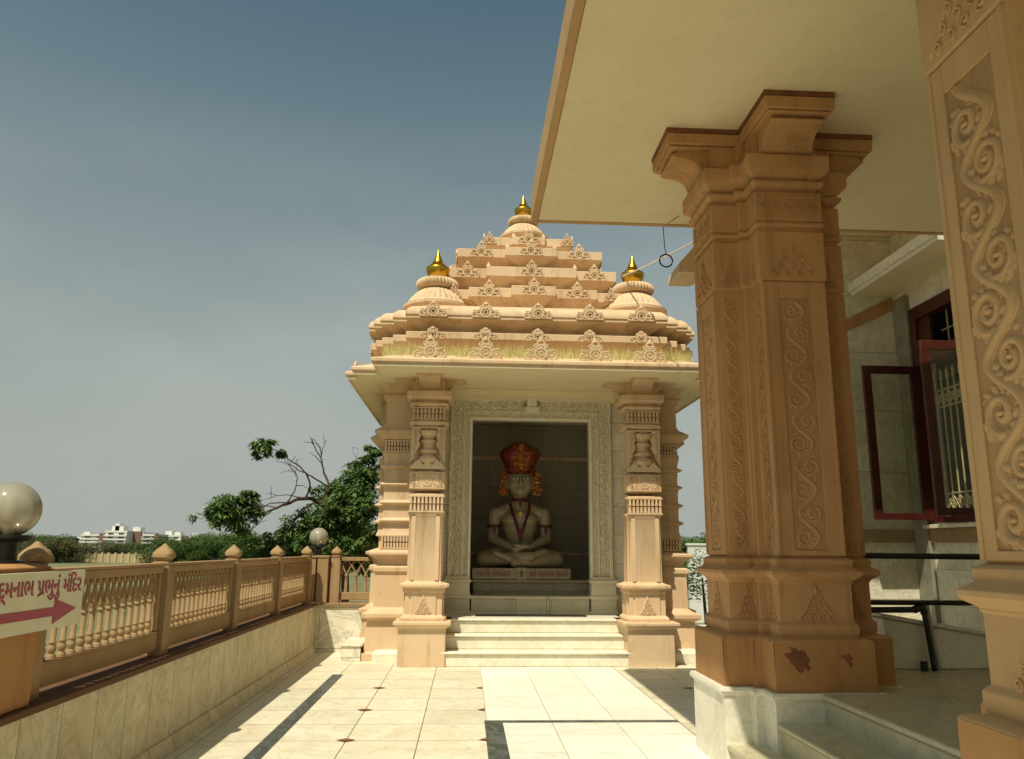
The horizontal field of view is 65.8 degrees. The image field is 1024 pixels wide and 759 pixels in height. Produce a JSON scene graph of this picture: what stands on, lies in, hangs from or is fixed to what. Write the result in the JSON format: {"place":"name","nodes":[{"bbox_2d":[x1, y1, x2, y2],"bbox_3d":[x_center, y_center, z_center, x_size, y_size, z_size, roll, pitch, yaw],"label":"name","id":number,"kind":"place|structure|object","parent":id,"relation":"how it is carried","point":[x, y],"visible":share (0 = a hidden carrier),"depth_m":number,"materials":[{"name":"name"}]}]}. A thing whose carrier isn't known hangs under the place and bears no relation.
{"place":"outdoors","nodes":[
{"label":"outdoors","id":0,"kind":"place"},
{"bbox_2d":[61,536,80,544],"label":"apartment building","id":1,"kind":"structure","parent":0,"point":[73,537],"depth_m":454.11,"materials":[{"name":"white concrete"}]},
{"bbox_2d":[79,532,104,540],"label":"apartment building","id":2,"kind":"structure","parent":0,"point":[89,536],"depth_m":433.95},
{"bbox_2d":[79,541,114,553],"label":"apartment building","id":3,"kind":"structure","parent":0,"point":[88,542],"depth_m":381.07,"materials":[{"name":"white concrete"}]},
{"bbox_2d":[103,523,133,546],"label":"apartment building","id":4,"kind":"structure","parent":0,"point":[120,532],"depth_m":430.64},
{"bbox_2d":[141,533,168,544],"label":"apartment building","id":5,"kind":"structure","parent":0,"point":[150,536],"depth_m":432.98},
{"bbox_2d":[0,603,318,758],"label":"parapet wall","id":6,"kind":"structure","parent":0,"point":[176,696],"depth_m":6.14,"materials":[{"name":"stone"}]},
{"bbox_2d":[0,563,51,714],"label":"lamp pier","id":7,"kind":"structure","parent":6,"relation":"on","point":[17,655],"depth_m":4.18,"materials":[{"name":"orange stone"}]},
{"bbox_2d":[0,482,42,563],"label":"globe lamp","id":8,"kind":"object","parent":7,"relation":"on","point":[11,537],"visible":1,"depth_m":4.33,"materials":[{"name":"white glass"}]},
{"bbox_2d":[0,570,85,637],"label":"direction sign","id":9,"kind":"object","parent":7,"relation":"attached to","point":[31,602],"visible":1,"depth_m":4.22,"materials":[{"name":"paint"}]},
{"bbox_2d":[17,541,312,701],"bbox_3d":[-2.945,2.021,7.551,0.166,0.880,9.968,1,-12,-3],"label":"balustrade","id":10,"kind":"object","parent":6,"relation":"on","point":[252,588],"visible":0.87,"depth_m":6.39,"materials":[{"name":"stone"}]},
{"bbox_2d":[0,0,705,542],"label":"sky","id":11,"kind":"structure","parent":0,"point":[209,209],"materials":[{"name":"blue"}]},
{"bbox_2d":[18,550,704,657],"bbox_3d":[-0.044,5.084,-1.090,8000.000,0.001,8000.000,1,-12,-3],"label":"ground","id":12,"kind":"structure","parent":0,"point":[360,583],"depth_m":77.86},
{"bbox_2d":[18,532,50,554],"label":"distant tree","id":13,"kind":"object","parent":12,"relation":"on","point":[24,545],"visible":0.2,"depth_m":254.14,"materials":[{"name":"green plant"}]},
{"bbox_2d":[18,536,72,558],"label":"distant tree","id":14,"kind":"object","parent":12,"relation":"on","point":[48,543],"visible":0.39,"depth_m":237.02,"materials":[{"name":"green plant"}]},
{"bbox_2d":[40,533,78,561],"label":"distant tree","id":15,"kind":"object","parent":12,"relation":"on","point":[58,538],"visible":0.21,"depth_m":247.56,"materials":[{"name":"green plant"}]},
{"bbox_2d":[52,538,97,562],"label":"distant tree","id":16,"kind":"object","parent":12,"relation":"on","point":[81,552],"visible":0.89,"depth_m":241.53,"materials":[{"name":"green plant"}]},
{"bbox_2d":[52,553,154,562],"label":"field wall","id":17,"kind":"structure","parent":12,"relation":"on","point":[115,557],"depth_m":251.83,"materials":[{"name":"paint"}]},
{"bbox_2d":[86,539,121,553],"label":"distant tree","id":18,"kind":"object","parent":12,"relation":"on","point":[96,545],"visible":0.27,"depth_m":284.17,"materials":[{"name":"green plant"}]},
{"bbox_2d":[96,541,132,553],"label":"distant tree","id":19,"kind":"object","parent":12,"relation":"on","point":[111,548],"visible":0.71,"depth_m":276.59,"materials":[{"name":"green plant"}]},
{"bbox_2d":[114,541,138,553],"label":"distant tree","id":20,"kind":"object","parent":12,"relation":"on","point":[127,545],"visible":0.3,"depth_m":294.46,"materials":[{"name":"green plant"}]},
{"bbox_2d":[123,542,147,552],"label":"distant tree","id":21,"kind":"object","parent":12,"relation":"on","point":[136,548],"visible":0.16,"depth_m":313.97,"materials":[{"name":"green plant"}]},
{"bbox_2d":[132,527,153,546],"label":"apartment building","id":22,"kind":"structure","parent":12,"relation":"on","point":[139,532],"depth_m":439.41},
{"bbox_2d":[132,535,173,560],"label":"distant tree","id":23,"kind":"object","parent":12,"relation":"on","point":[146,544],"visible":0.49,"depth_m":248.06,"materials":[{"name":"green plant"}]},
{"bbox_2d":[143,537,180,561],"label":"distant tree","id":24,"kind":"object","parent":12,"relation":"on","point":[166,539],"visible":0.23,"depth_m":237.46,"materials":[{"name":"green plant"}]},
{"bbox_2d":[165,531,189,544],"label":"apartment building","id":25,"kind":"structure","parent":12,"relation":"on","point":[178,536],"depth_m":472.47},
{"bbox_2d":[166,537,207,561],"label":"distant tree","id":26,"kind":"object","parent":12,"relation":"on","point":[181,553],"visible":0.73,"depth_m":228.30,"materials":[{"name":"green plant"}]},
{"bbox_2d":[182,533,206,543],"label":"apartment building","id":27,"kind":"structure","parent":12,"relation":"on","point":[190,538],"depth_m":474.14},
{"bbox_2d":[176,537,218,561],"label":"distant tree","id":28,"kind":"object","parent":12,"relation":"on","point":[198,539],"visible":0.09,"depth_m":236.23,"materials":[{"name":"green plant"}]},
{"bbox_2d":[187,532,218,559],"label":"distant tree","id":29,"kind":"object","parent":12,"relation":"on","point":[195,537],"visible":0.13,"depth_m":315.35,"materials":[{"name":"green plant"}]},
{"bbox_2d":[181,537,229,561],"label":"distant tree","id":30,"kind":"object","parent":12,"relation":"on","point":[206,553],"visible":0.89,"depth_m":225.33,"materials":[{"name":"green plant"}]},
{"bbox_2d":[198,531,236,559],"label":"distant tree","id":31,"kind":"object","parent":12,"relation":"on","point":[220,536],"visible":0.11,"depth_m":243.36,"materials":[{"name":"green plant"}]},
{"bbox_2d":[206,532,260,559],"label":"distant tree","id":32,"kind":"object","parent":12,"relation":"on","point":[226,545],"visible":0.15,"depth_m":228.33,"materials":[{"name":"green plant"}]},
{"bbox_2d":[216,530,282,559],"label":"distant tree","id":33,"kind":"object","parent":12,"relation":"on","point":[245,548],"visible":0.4,"depth_m":221.20,"materials":[{"name":"green plant"}]},
{"bbox_2d":[186,435,381,601],"bbox_3d":[-4.072,4.695,15.093,3.689,7.490,3.379,1,-12,-3],"label":"crooked tree","id":34,"kind":"object","parent":12,"relation":"on","point":[346,513],"visible":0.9,"depth_m":14.87,"materials":[{"name":"green plant"}]},
{"bbox_2d":[678,536,704,586],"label":"distant tree","id":35,"kind":"object","parent":12,"relation":"on","point":[684,546],"visible":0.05,"depth_m":118.44,"materials":[{"name":"green plant"}]},
{"bbox_2d":[681,532,705,576],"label":"distant tree","id":36,"kind":"object","parent":12,"relation":"on","point":[696,537],"visible":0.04,"depth_m":124.60,"materials":[{"name":"green plant"}]},
{"bbox_2d":[684,548,708,624],"bbox_3d":[5.689,7.679,23.367,2.226,5.285,2.076,6,-13,-24],"label":"garden shrub","id":37,"kind":"object","parent":12,"relation":"on","point":[703,594],"visible":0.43,"depth_m":23.47,"materials":[{"name":"green plant"}]},
{"bbox_2d":[163,625,705,758],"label":"terrace floor","id":38,"kind":"structure","parent":0,"point":[425,713],"depth_m":7.85,"materials":[{"name":"beige tile"}]},
{"bbox_2d":[243,674,342,758],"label":"floor strip","id":39,"kind":"object","parent":38,"relation":"on","point":[269,741],"visible":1,"depth_m":7.41,"materials":[{"name":"black stone"}]},
{"bbox_2d":[314,602,368,651],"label":"end parapet wall","id":40,"kind":"structure","parent":38,"relation":"on","point":[337,624],"depth_m":12.49,"materials":[{"name":"stone"}]},
{"bbox_2d":[310,555,331,602],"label":"corner pier","id":41,"kind":"structure","parent":40,"relation":"on","point":[320,579],"depth_m":12.59,"materials":[{"name":"stone"}]},
{"bbox_2d":[309,528,327,554],"bbox_3d":[-3.136,2.626,12.830,0.300,0.440,0.300,1,-12,-3],"label":"globe lamp","id":42,"kind":"object","parent":41,"relation":"on","point":[318,546],"visible":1,"depth_m":12.83,"materials":[{"name":"white glass"}]},
{"bbox_2d":[328,546,372,602],"bbox_3d":[-2.357,3.145,12.773,1.135,0.880,0.166,1,-12,-3],"label":"end balustrade","id":43,"kind":"object","parent":40,"relation":"on","point":[336,595],"visible":0.59,"depth_m":12.70,"materials":[{"name":"stone"}]},
{"bbox_2d":[485,723,509,758],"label":"floor strip","id":44,"kind":"object","parent":38,"relation":"on","point":[497,746],"visible":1,"depth_m":6.70,"materials":[{"name":"black stone"}]},
{"bbox_2d":[338,687,693,740],"bbox_3d":[0.450,2.954,6.169,3.820,0.001,6.560,1,-12,-3],"label":"floor inlay","id":45,"kind":"object","parent":38,"relation":"on","point":[346,739],"visible":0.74,"depth_m":7.96,"materials":[{"name":"red stone"}]},
{"bbox_2d":[340,196,700,667],"bbox_3d":[0.239,0.448,14.226,5.780,8.292,6.240,1,-12,-3],"label":"shrine","id":46,"kind":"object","parent":38,"relation":"on","point":[606,438],"visible":0.98,"depth_m":12.11,"materials":[{"name":"stone"}]},
{"bbox_2d":[360,340,692,364],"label":"dry grass","id":47,"kind":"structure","parent":46,"relation":"on","point":[388,350],"depth_m":11.53,"materials":[{"name":"yellow plant"}]},
{"bbox_2d":[470,567,588,595],"bbox_3d":[0.601,3.531,13.459,2.621,0.661,1.051,1,-12,-3],"label":"statue pedestal","id":48,"kind":"object","parent":46,"relation":"on","point":[560,581],"visible":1,"depth_m":12.99,"materials":[{"name":"stone"}]},
{"bbox_2d":[476,442,563,567],"bbox_3d":[0.139,2.164,13.720,1.509,2.191,0.876,1,-12,-3],"label":"seated statue","id":49,"kind":"object","parent":48,"relation":"on","point":[519,515],"visible":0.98,"depth_m":13.62,"materials":[{"name":"stone"}]},
{"bbox_2d":[623,242,692,276],"bbox_3d":[2.018,-1.684,11.240,0.024,0.983,3.987,1,-12,-4],"label":"white cable","id":50,"kind":"object","parent":46,"relation":"attached to","point":[679,249],"visible":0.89,"depth_m":10.83,"materials":[{"name":"white plastic"}]},
{"bbox_2d":[480,667,675,719],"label":"floor panel","id":51,"kind":"structure","parent":38,"relation":"on","point":[560,693],"depth_m":8.82,"materials":[{"name":"white stone"}]},
{"bbox_2d":[484,720,678,722],"bbox_3d":[0.668,3.251,7.521,1.860,0.001,0.110,1,-12,-3],"label":"floor strip","id":52,"kind":"object","parent":38,"relation":"on","point":[554,721],"visible":1,"depth_m":7.52,"materials":[{"name":"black stone"}]},
{"bbox_2d":[503,722,709,758],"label":"floor panel","id":53,"kind":"structure","parent":38,"relation":"on","point":[651,740],"depth_m":6.75,"materials":[{"name":"white stone"}]},
{"bbox_2d":[531,0,1023,758],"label":"porch building","id":54,"kind":"structure","parent":38,"relation":"on","point":[837,186],"depth_m":6.35,"materials":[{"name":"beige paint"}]},
{"bbox_2d":[659,216,678,267],"bbox_3d":[1.784,-1.570,8.972,0.175,0.519,0.333,1,-12,-3],"label":"wire loop","id":55,"kind":"object","parent":54,"relation":"hanging from","point":[664,247],"visible":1,"depth_m":9.08,"materials":[{"name":"metal"}]},
{"bbox_2d":[861,288,975,522],"bbox_3d":[5.601,0.318,10.587,1.061,3.109,1.635,1,-12,-3],"label":"window frame","id":56,"kind":"structure","parent":54,"relation":"in","point":[927,351],"depth_m":11.01,"materials":[{"name":"red wood"}]},
{"bbox_2d":[863,553,979,670],"bbox_3d":[4.492,2.051,6.989,3.190,0.996,0.070,1,-12,-3],"label":"handrail","id":57,"kind":"object","parent":54,"relation":"on","point":[922,607],"visible":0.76,"depth_m":6.93,"materials":[{"name":"metal"}]},
{"bbox_2d":[685,543,709,622],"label":"garden wall","id":58,"kind":"structure","parent":0,"point":[696,605],"depth_m":59.06,"materials":[{"name":"white paint"}]}
]}

